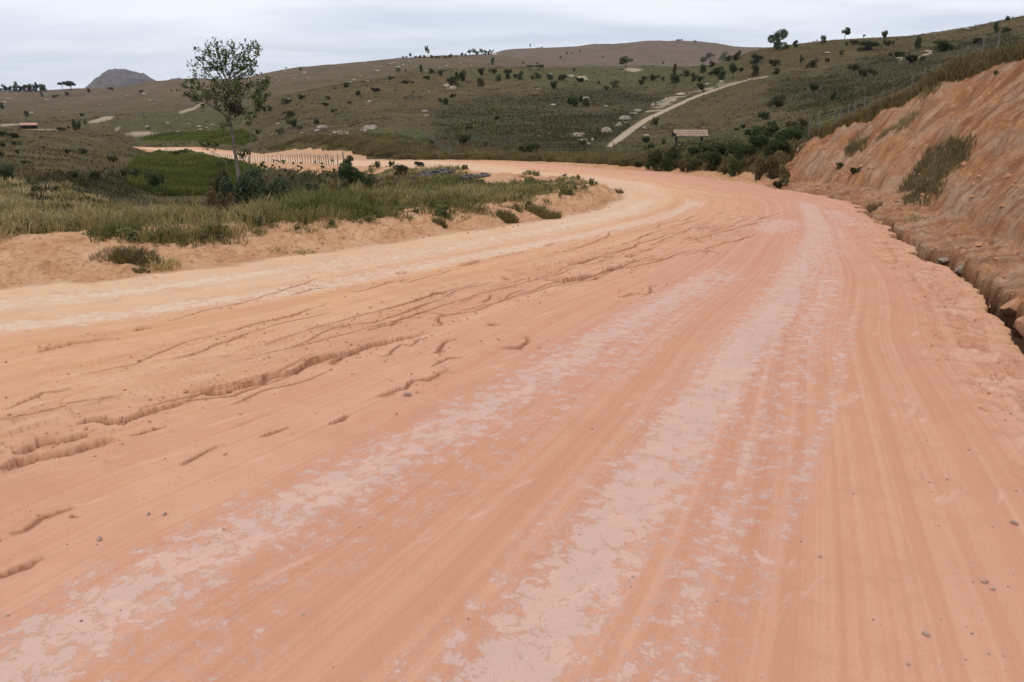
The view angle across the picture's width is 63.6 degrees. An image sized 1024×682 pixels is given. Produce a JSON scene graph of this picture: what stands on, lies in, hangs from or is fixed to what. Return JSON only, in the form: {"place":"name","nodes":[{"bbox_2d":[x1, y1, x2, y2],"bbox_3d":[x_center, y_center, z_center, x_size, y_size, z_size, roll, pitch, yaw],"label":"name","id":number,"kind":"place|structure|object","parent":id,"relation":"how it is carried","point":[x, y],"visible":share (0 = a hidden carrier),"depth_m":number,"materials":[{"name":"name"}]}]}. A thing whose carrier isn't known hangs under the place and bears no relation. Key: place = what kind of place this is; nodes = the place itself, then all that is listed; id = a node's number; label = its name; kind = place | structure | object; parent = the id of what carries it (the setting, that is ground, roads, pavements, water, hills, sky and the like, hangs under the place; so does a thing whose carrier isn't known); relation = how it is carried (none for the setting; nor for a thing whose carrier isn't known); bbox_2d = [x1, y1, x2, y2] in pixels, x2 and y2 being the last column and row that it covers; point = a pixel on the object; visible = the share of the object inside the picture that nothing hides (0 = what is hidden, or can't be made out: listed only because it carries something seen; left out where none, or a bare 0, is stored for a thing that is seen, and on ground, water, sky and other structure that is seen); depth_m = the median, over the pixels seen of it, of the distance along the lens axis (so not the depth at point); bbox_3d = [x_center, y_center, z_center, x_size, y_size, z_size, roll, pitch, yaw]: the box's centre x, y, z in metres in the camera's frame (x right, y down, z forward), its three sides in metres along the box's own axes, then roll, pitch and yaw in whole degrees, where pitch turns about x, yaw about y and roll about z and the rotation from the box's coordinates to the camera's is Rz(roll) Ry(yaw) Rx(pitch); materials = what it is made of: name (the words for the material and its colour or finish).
{"place":"outdoors","nodes":[
{"label":"outdoors","id":0,"kind":"place"},
{"bbox_2d":[85,68,155,87],"bbox_3d":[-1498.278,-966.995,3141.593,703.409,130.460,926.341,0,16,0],"label":"mountain","id":1,"kind":"structure","parent":0,"point":[114,77],"depth_m":2896.44,"materials":[{"name":"grey stone"}]},
{"bbox_2d":[143,131,254,196],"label":"marsh","id":2,"kind":"structure","parent":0,"point":[190,140],"depth_m":204.10,"materials":[{"name":"green plant"}]},
{"bbox_2d":[120,168,138,175],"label":"bush","id":3,"kind":"object","parent":2,"relation":"on","point":[134,171],"visible":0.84,"depth_m":88.85,"materials":[{"name":"green plant"}]},
{"bbox_2d":[144,170,164,187],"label":"bush","id":4,"kind":"object","parent":2,"relation":"on","point":[154,179],"visible":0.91,"depth_m":79.32,"materials":[{"name":"green plant"}]},
{"bbox_2d":[126,129,261,196],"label":"reeds","id":5,"kind":"object","parent":2,"relation":"on","point":[198,171],"visible":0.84,"depth_m":106.84,"materials":[{"name":"green plant"}]},
{"bbox_2d":[0,16,1021,141],"bbox_3d":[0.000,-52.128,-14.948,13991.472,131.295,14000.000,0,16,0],"label":"hills","id":6,"kind":"structure","parent":0,"point":[74,103],"depth_m":549.40,"materials":[{"name":"green plant"}]},
{"bbox_2d":[19,123,37,128],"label":"barn","id":7,"kind":"structure","parent":6,"relation":"on","point":[28,125],"depth_m":268.67,"materials":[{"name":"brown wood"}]},
{"bbox_2d":[446,76,458,85],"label":"bush","id":8,"kind":"object","parent":6,"relation":"on","point":[451,80],"visible":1,"depth_m":274.10,"materials":[{"name":"green plant"}]},
{"bbox_2d":[454,69,465,80],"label":"bush","id":9,"kind":"object","parent":6,"relation":"on","point":[461,75],"visible":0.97,"depth_m":288.35,"materials":[{"name":"green plant"}]},
{"bbox_2d":[619,56,632,67],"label":"tree","id":10,"kind":"object","parent":6,"relation":"on","point":[624,60],"visible":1,"depth_m":423.62,"materials":[{"name":"green plant"}]},
{"bbox_2d":[0,147,1023,681],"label":"road","id":11,"kind":"structure","parent":0,"point":[788,381],"depth_m":6.62,"materials":[{"name":"orange soil"}]},
{"bbox_2d":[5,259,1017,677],"bbox_3d":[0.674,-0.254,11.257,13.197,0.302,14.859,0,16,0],"label":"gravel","id":12,"kind":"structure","parent":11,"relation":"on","point":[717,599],"depth_m":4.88,"materials":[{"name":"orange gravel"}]},
{"bbox_2d":[0,56,1023,353],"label":"earth bank","id":13,"kind":"structure","parent":0,"point":[986,106],"depth_m":22.14,"materials":[{"name":"soil"}]},
{"bbox_2d":[88,244,127,262],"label":"grass tuft","id":14,"kind":"object","parent":13,"relation":"on","point":[97,255],"visible":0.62,"depth_m":15.41,"materials":[{"name":"beige plant"}]},
{"bbox_2d":[105,243,160,267],"bbox_3d":[-6.998,-1.584,15.308,1.104,0.463,0.867,0,16,0],"label":"grass tuft","id":15,"kind":"object","parent":13,"relation":"on","point":[135,253],"visible":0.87,"depth_m":15.22,"materials":[{"name":"green plant"}]},
{"bbox_2d":[131,266,149,273],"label":"grass tuft","id":16,"kind":"object","parent":13,"relation":"on","point":[140,270],"visible":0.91,"depth_m":14.95,"materials":[{"name":"green plant"}]},
{"bbox_2d":[135,254,181,271],"bbox_3d":[-6.556,-1.472,15.312,0.888,0.334,0.683,0,16,0],"label":"grass tuft","id":17,"kind":"object","parent":13,"relation":"on","point":[170,260],"visible":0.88,"depth_m":15.23,"materials":[{"name":"beige plant"}]},
{"bbox_2d":[165,146,343,164],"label":"fence","id":18,"kind":"object","parent":13,"relation":"on","point":[305,159],"visible":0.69,"depth_m":81.20,"materials":[{"name":"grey wood"}]},
{"bbox_2d":[292,248,316,253],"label":"grass tuft","id":19,"kind":"object","parent":13,"relation":"on","point":[304,251],"visible":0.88,"depth_m":17.14,"materials":[{"name":"beige plant"}]},
{"bbox_2d":[342,155,353,167],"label":"bush","id":20,"kind":"object","parent":13,"relation":"on","point":[349,159],"visible":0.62,"depth_m":58.95,"materials":[{"name":"green plant"}]},
{"bbox_2d":[412,167,455,177],"bbox_3d":[-4.368,-9.470,46.557,2.404,0.567,1.494,0,16,0],"label":"rock outcrop","id":21,"kind":"object","parent":13,"relation":"on","point":[439,171],"visible":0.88,"depth_m":46.27,"materials":[{"name":"stone"}]},
{"bbox_2d":[431,217,447,228],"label":"grass tuft","id":22,"kind":"object","parent":13,"relation":"on","point":[439,221],"visible":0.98,"depth_m":20.68,"materials":[{"name":"green plant"}]},
{"bbox_2d":[454,173,490,178],"bbox_3d":[-2.071,-8.484,42.845,1.950,0.442,1.438,0,16,0],"label":"rock outcrop","id":23,"kind":"object","parent":13,"relation":"on","point":[480,175],"visible":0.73,"depth_m":42.41,"materials":[{"name":"stone"}]},
{"bbox_2d":[495,208,520,223],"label":"grass tuft","id":24,"kind":"object","parent":13,"relation":"on","point":[508,217],"visible":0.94,"depth_m":22.22,"materials":[{"name":"green plant"}]},
{"bbox_2d":[0,140,1023,559],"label":"dirt clods","id":25,"kind":"object","parent":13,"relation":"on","point":[122,418],"visible":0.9,"depth_m":13.94,"materials":[{"name":"orange soil"}]},
{"bbox_2d":[524,203,562,218],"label":"grass tuft","id":26,"kind":"object","parent":13,"relation":"on","point":[541,212],"visible":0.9,"depth_m":23.33,"materials":[{"name":"plant"}]},
{"bbox_2d":[647,149,662,170],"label":"bush","id":27,"kind":"object","parent":13,"relation":"on","point":[655,156],"visible":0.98,"depth_m":50.64,"materials":[{"name":"green plant"}]},
{"bbox_2d":[661,146,678,171],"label":"bush","id":28,"kind":"object","parent":13,"relation":"on","point":[668,160],"visible":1,"depth_m":49.68,"materials":[{"name":"green plant"}]},
{"bbox_2d":[678,158,690,171],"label":"bush","id":29,"kind":"object","parent":13,"relation":"on","point":[683,164],"visible":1,"depth_m":48.13,"materials":[{"name":"green plant"}]},
{"bbox_2d":[686,152,711,169],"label":"bush","id":30,"kind":"object","parent":13,"relation":"on","point":[699,159],"visible":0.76,"depth_m":47.72,"materials":[{"name":"green plant"}]},
{"bbox_2d":[703,149,721,170],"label":"bush","id":31,"kind":"object","parent":13,"relation":"on","point":[712,160],"visible":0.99,"depth_m":45.94,"materials":[{"name":"green plant"}]},
{"bbox_2d":[711,141,728,155],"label":"bush","id":32,"kind":"object","parent":13,"relation":"on","point":[722,149],"visible":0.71,"depth_m":47.99,"materials":[{"name":"green plant"}]},
{"bbox_2d":[726,153,745,176],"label":"bush","id":33,"kind":"object","parent":13,"relation":"on","point":[734,165],"visible":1,"depth_m":43.06,"materials":[{"name":"green plant"}]},
{"bbox_2d":[753,157,767,180],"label":"bush","id":34,"kind":"object","parent":13,"relation":"on","point":[759,169],"visible":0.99,"depth_m":40.28,"materials":[{"name":"brown plant"}]},
{"bbox_2d":[756,150,784,178],"bbox_3d":[12.609,-8.544,40.344,1.373,1.591,0.943,7,18,24],"label":"bush","id":35,"kind":"object","parent":13,"relation":"on","point":[772,160],"visible":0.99,"depth_m":40.11,"materials":[{"name":"brown plant"}]},
{"bbox_2d":[772,181,787,188],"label":"bush","id":36,"kind":"object","parent":13,"relation":"on","point":[779,185],"visible":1,"depth_m":36.95,"materials":[{"name":"green plant"}]},
{"bbox_2d":[778,164,790,182],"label":"bush","id":37,"kind":"object","parent":13,"relation":"on","point":[785,175],"visible":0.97,"depth_m":38.56,"materials":[{"name":"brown plant"}]},
{"bbox_2d":[843,132,872,157],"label":"dry grass","id":38,"kind":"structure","parent":13,"relation":"on","point":[852,148],"depth_m":36.07,"materials":[{"name":"plant"}]},
{"bbox_2d":[865,200,886,212],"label":"grass tuft","id":39,"kind":"object","parent":13,"relation":"on","point":[870,207],"visible":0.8,"depth_m":27.09,"materials":[{"name":"plant"}]},
{"bbox_2d":[902,212,930,221],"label":"grass tuft","id":40,"kind":"object","parent":13,"relation":"on","point":[916,217],"visible":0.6,"depth_m":22.67,"materials":[{"name":"brown plant"}]},
{"bbox_2d":[897,131,977,205],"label":"dry grass","id":41,"kind":"structure","parent":13,"relation":"on","point":[935,170],"depth_m":27.87,"materials":[{"name":"green plant"}]},
{"bbox_2d":[937,257,948,264],"bbox_3d":[8.855,-1.635,16.874,0.308,0.179,0.222,-2,16,-7],"label":"rock","id":42,"kind":"object","parent":13,"relation":"on","point":[943,260],"visible":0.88,"depth_m":16.82,"materials":[{"name":"grey stone"}]},
{"bbox_2d":[955,265,963,274],"bbox_3d":[8.640,-1.361,15.912,0.212,0.202,0.304,10,19,31],"label":"rock","id":43,"kind":"object","parent":13,"relation":"on","point":[959,269],"visible":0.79,"depth_m":15.81,"materials":[{"name":"beige stone"}]},
{"bbox_2d":[1000,298,1023,318],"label":"rock","id":44,"kind":"object","parent":13,"relation":"on","point":[1009,309],"visible":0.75,"depth_m":12.74,"materials":[{"name":"orange stone"}]},
{"bbox_2d":[1013,317,1023,336],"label":"rock","id":45,"kind":"object","parent":13,"relation":"on","point":[1018,326],"visible":0.98,"depth_m":11.66,"materials":[{"name":"stone"}]},
{"bbox_2d":[0,16,1023,233],"bbox_3d":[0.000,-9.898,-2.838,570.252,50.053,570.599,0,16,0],"label":"ground","id":46,"kind":"structure","parent":0,"point":[810,51],"depth_m":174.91,"materials":[{"name":"green plant"}]},
{"bbox_2d":[0,163,14,179],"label":"bush","id":47,"kind":"object","parent":46,"relation":"on","point":[6,169],"visible":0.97,"depth_m":51.46,"materials":[{"name":"green plant"}]},
{"bbox_2d":[88,170,100,179],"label":"bush","id":48,"kind":"object","parent":46,"relation":"on","point":[94,175],"visible":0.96,"depth_m":69.20,"materials":[{"name":"green plant"}]},
{"bbox_2d":[198,139,227,175],"bbox_3d":[-11.690,-6.193,32.518,1.066,3.540,0.448,0,16,0],"label":"sapling","id":49,"kind":"object","parent":46,"relation":"on","point":[209,143],"visible":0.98,"depth_m":32.12,"materials":[{"name":"green plant"}]},
{"bbox_2d":[207,168,229,209],"bbox_3d":[-11.592,-5.580,32.935,1.401,2.671,0.861,6,17,21],"label":"bush","id":50,"kind":"object","parent":46,"relation":"on","point":[215,183],"visible":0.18,"depth_m":32.61,"materials":[{"name":"green plant"}]},
{"bbox_2d":[205,185,234,212],"bbox_3d":[-10.051,-4.580,28.658,1.009,1.642,0.693,-9,18,-29],"label":"bush","id":51,"kind":"object","parent":46,"relation":"on","point":[218,199],"visible":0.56,"depth_m":28.46,"materials":[{"name":"green plant"}]},
{"bbox_2d":[176,37,270,180],"bbox_3d":[-11.405,-8.313,33.192,3.369,7.379,2.443,-8,18,-26],"label":"tree","id":52,"kind":"object","parent":46,"relation":"on","point":[238,109],"visible":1,"depth_m":32.52,"materials":[{"name":"green plant"}]},
{"bbox_2d":[218,164,264,207],"bbox_3d":[-9.631,-5.160,29.763,1.668,2.459,1.146,0,16,-1],"label":"bush","id":53,"kind":"object","parent":46,"relation":"on","point":[247,186],"visible":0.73,"depth_m":29.39,"materials":[{"name":"green plant"}]},
{"bbox_2d":[237,146,250,162],"bbox_3d":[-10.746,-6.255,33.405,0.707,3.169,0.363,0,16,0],"label":"sapling","id":54,"kind":"object","parent":46,"relation":"on","point":[243,153],"visible":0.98,"depth_m":33.04,"materials":[{"name":"green plant"}]},
{"bbox_2d":[242,80,272,167],"bbox_3d":[-11.334,-8.488,37.100,1.197,6.256,1.365,3,16,11],"label":"tree","id":55,"kind":"object","parent":46,"relation":"on","point":[257,100],"visible":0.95,"depth_m":36.50,"materials":[{"name":"green plant"}]},
{"bbox_2d":[261,177,291,204],"bbox_3d":[-8.726,-5.192,30.506,1.956,1.821,1.202,13,21,39],"label":"bush","id":56,"kind":"object","parent":46,"relation":"on","point":[275,184],"visible":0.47,"depth_m":29.98,"materials":[{"name":"green plant"}]},
{"bbox_2d":[286,117,296,126],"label":"bush","id":57,"kind":"object","parent":46,"relation":"on","point":[292,122],"visible":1,"depth_m":179.72,"materials":[{"name":"green plant"}]},
{"bbox_2d":[0,163,612,248],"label":"tall grass","id":58,"kind":"structure","parent":46,"relation":"on","point":[77,218],"depth_m":20.90,"materials":[{"name":"green plant"}]},
{"bbox_2d":[293,182,321,195],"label":"bush","id":59,"kind":"object","parent":46,"relation":"on","point":[307,186],"visible":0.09,"depth_m":31.71,"materials":[{"name":"green plant"}]},
{"bbox_2d":[258,125,362,144],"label":"fence","id":60,"kind":"object","parent":46,"relation":"on","point":[307,132],"visible":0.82,"depth_m":155.84,"materials":[{"name":"grey wood"}]},
{"bbox_2d":[329,180,350,193],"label":"bush","id":61,"kind":"object","parent":46,"relation":"on","point":[343,183],"visible":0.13,"depth_m":32.80,"materials":[{"name":"green plant"}]},
{"bbox_2d":[337,162,364,185],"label":"bush","id":62,"kind":"object","parent":46,"relation":"on","point":[353,173],"visible":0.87,"depth_m":50.55,"materials":[{"name":"green plant"}]},
{"bbox_2d":[361,174,375,189],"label":"bush","id":63,"kind":"object","parent":46,"relation":"on","point":[366,181],"visible":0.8,"depth_m":46.84,"materials":[{"name":"green plant"}]},
{"bbox_2d":[393,164,408,174],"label":"bush","id":64,"kind":"object","parent":46,"relation":"on","point":[401,168],"visible":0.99,"depth_m":49.33,"materials":[{"name":"green plant"}]},
{"bbox_2d":[423,128,451,151],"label":"fence","id":65,"kind":"object","parent":46,"relation":"on","point":[435,138],"visible":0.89,"depth_m":116.92,"materials":[{"name":"grey wood"}]},
{"bbox_2d":[456,132,471,144],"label":"bush","id":66,"kind":"object","parent":46,"relation":"on","point":[464,138],"visible":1,"depth_m":115.83,"materials":[{"name":"green plant"}]},
{"bbox_2d":[517,143,539,152],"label":"bush","id":67,"kind":"object","parent":46,"relation":"on","point":[528,147],"visible":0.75,"depth_m":88.82,"materials":[{"name":"green plant"}]},
{"bbox_2d":[567,96,588,106],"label":"bush","id":68,"kind":"object","parent":46,"relation":"on","point":[574,100],"visible":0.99,"depth_m":210.15,"materials":[{"name":"green plant"}]},
{"bbox_2d":[544,141,637,152],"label":"fence","id":69,"kind":"object","parent":46,"relation":"on","point":[626,150],"visible":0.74,"depth_m":83.33,"materials":[{"name":"brown wood"}]},
{"bbox_2d":[266,40,1023,174],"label":"bank grass","id":70,"kind":"structure","parent":46,"relation":"on","point":[960,68],"depth_m":56.95,"materials":[{"name":"plant"}]},
{"bbox_2d":[670,74,680,82],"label":"bush","id":71,"kind":"object","parent":46,"relation":"on","point":[675,78],"visible":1,"depth_m":259.35,"materials":[{"name":"green plant"}]},
{"bbox_2d":[672,130,707,145],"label":"shelter","id":72,"kind":"object","parent":46,"relation":"on","point":[676,134],"visible":0.99,"depth_m":88.45,"materials":[{"name":"wood"}]},
{"bbox_2d":[686,146,702,157],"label":"bush","id":73,"kind":"object","parent":46,"relation":"on","point":[693,150],"visible":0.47,"depth_m":50.77,"materials":[{"name":"green plant"}]},
{"bbox_2d":[697,142,716,153],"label":"bush","id":74,"kind":"object","parent":46,"relation":"on","point":[705,148],"visible":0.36,"depth_m":49.35,"materials":[{"name":"green plant"}]},
{"bbox_2d":[708,66,723,74],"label":"bush","id":75,"kind":"object","parent":46,"relation":"on","point":[716,70],"visible":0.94,"depth_m":246.76,"materials":[{"name":"green plant"}]},
{"bbox_2d":[717,69,726,79],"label":"bush","id":76,"kind":"object","parent":46,"relation":"on","point":[721,75],"visible":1,"depth_m":231.14,"materials":[{"name":"green plant"}]},
{"bbox_2d":[729,62,736,74],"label":"tree","id":77,"kind":"object","parent":46,"relation":"on","point":[732,67],"visible":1,"depth_m":222.15,"materials":[{"name":"green plant"}]},
{"bbox_2d":[726,139,741,150],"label":"bush","id":78,"kind":"object","parent":46,"relation":"on","point":[733,145],"visible":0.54,"depth_m":49.43,"materials":[{"name":"green plant"}]},
{"bbox_2d":[725,143,755,159],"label":"bush","id":79,"kind":"object","parent":46,"relation":"on","point":[739,151],"visible":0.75,"depth_m":44.45,"materials":[{"name":"green plant"}]},
{"bbox_2d":[744,125,766,138],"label":"bush","id":80,"kind":"object","parent":46,"relation":"on","point":[756,130],"visible":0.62,"depth_m":71.76,"materials":[{"name":"green plant"}]},
{"bbox_2d":[751,64,759,75],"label":"bush","id":81,"kind":"object","parent":46,"relation":"on","point":[756,68],"visible":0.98,"depth_m":217.64,"materials":[{"name":"green plant"}]},
{"bbox_2d":[749,53,763,63],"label":"bush","id":82,"kind":"object","parent":46,"relation":"on","point":[756,58],"visible":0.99,"depth_m":237.64,"materials":[{"name":"green plant"}]},
{"bbox_2d":[748,134,770,154],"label":"bush","id":83,"kind":"object","parent":46,"relation":"on","point":[754,140],"visible":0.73,"depth_m":44.88,"materials":[{"name":"green plant"}]},
{"bbox_2d":[757,112,769,119],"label":"bush","id":84,"kind":"object","parent":46,"relation":"on","point":[765,115],"visible":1,"depth_m":110.52,"materials":[{"name":"green plant"}]},
{"bbox_2d":[760,124,780,137],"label":"bush","id":85,"kind":"object","parent":46,"relation":"on","point":[771,130],"visible":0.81,"depth_m":68.26,"materials":[{"name":"green plant"}]},
{"bbox_2d":[769,59,780,65],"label":"bush","id":86,"kind":"object","parent":46,"relation":"on","point":[773,62],"visible":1,"depth_m":225.35,"materials":[{"name":"green plant"}]},
{"bbox_2d":[766,94,785,106],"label":"bush","id":87,"kind":"object","parent":46,"relation":"on","point":[778,102],"visible":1,"depth_m":128.40,"materials":[{"name":"green plant"}]},
{"bbox_2d":[763,129,793,155],"bbox_3d":[13.708,-10.132,42.542,1.360,1.525,1.123,10,19,31],"label":"bush","id":88,"kind":"object","parent":46,"relation":"on","point":[780,142],"visible":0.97,"depth_m":42.35,"materials":[{"name":"green plant"}]},
{"bbox_2d":[768,29,788,49],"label":"tree","id":89,"kind":"object","parent":46,"relation":"on","point":[776,39],"visible":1,"depth_m":249.02,"materials":[{"name":"green plant"}]},
{"bbox_2d":[785,126,807,141],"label":"bush","id":90,"kind":"object","parent":46,"relation":"on","point":[798,133],"visible":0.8,"depth_m":48.15,"materials":[{"name":"green plant"}]},
{"bbox_2d":[797,117,810,126],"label":"bush","id":91,"kind":"object","parent":46,"relation":"on","point":[803,122],"visible":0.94,"depth_m":78.36,"materials":[{"name":"green plant"}]},
{"bbox_2d":[805,58,818,67],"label":"bush","id":92,"kind":"object","parent":46,"relation":"on","point":[812,64],"visible":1,"depth_m":210.43,"materials":[{"name":"green plant"}]},
{"bbox_2d":[847,63,859,69],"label":"bush","id":93,"kind":"object","parent":46,"relation":"on","point":[854,66],"visible":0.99,"depth_m":185.19,"materials":[{"name":"green plant"}]},
{"bbox_2d":[858,68,877,76],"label":"bush","id":94,"kind":"object","parent":46,"relation":"on","point":[865,72],"visible":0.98,"depth_m":163.35,"materials":[{"name":"green plant"}]},
{"bbox_2d":[857,40,879,50],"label":"bush","id":95,"kind":"object","parent":46,"relation":"on","point":[870,44],"visible":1,"depth_m":226.33,"materials":[{"name":"green plant"}]},
{"bbox_2d":[888,51,905,55],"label":"bush","id":96,"kind":"object","parent":46,"relation":"on","point":[896,53],"visible":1,"depth_m":201.83,"materials":[{"name":"green plant"}]},
{"bbox_2d":[799,31,1000,141],"bbox_3d":[17.733,-10.900,38.522,1.045,6.028,9.546,-10,19,-31],"label":"fence","id":97,"kind":"object","parent":46,"relation":"on","point":[967,52],"visible":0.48,"depth_m":38.62,"materials":[{"name":"brown wood"}]},
{"bbox_2d":[905,54,925,62],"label":"bush","id":98,"kind":"object","parent":46,"relation":"on","point":[911,58],"visible":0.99,"depth_m":176.69,"materials":[{"name":"green plant"}]},
{"bbox_2d":[914,36,921,48],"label":"bush","id":99,"kind":"object","parent":46,"relation":"on","point":[917,42],"visible":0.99,"depth_m":215.75,"materials":[{"name":"green plant"}]},
{"bbox_2d":[934,40,955,50],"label":"bush","id":100,"kind":"object","parent":46,"relation":"on","point":[943,46],"visible":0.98,"depth_m":193.99,"materials":[{"name":"green plant"}]},
{"bbox_2d":[0,0,1023,90],"label":"sky","id":101,"kind":"structure","parent":0,"point":[47,42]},
{"bbox_2d":[578,52,931,146],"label":"path","id":102,"kind":"structure","parent":0,"point":[623,135],"depth_m":186.14,"materials":[{"name":"beige soil"}]},
{"bbox_2d":[876,109,918,142],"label":"dry grass","id":103,"kind":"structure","parent":0,"point":[901,123],"depth_m":34.03,"materials":[{"name":"brown plant"}]},
{"bbox_2d":[919,78,944,101],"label":"dry grass","id":104,"kind":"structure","parent":0,"point":[927,91],"depth_m":34.23,"materials":[{"name":"brown plant"}]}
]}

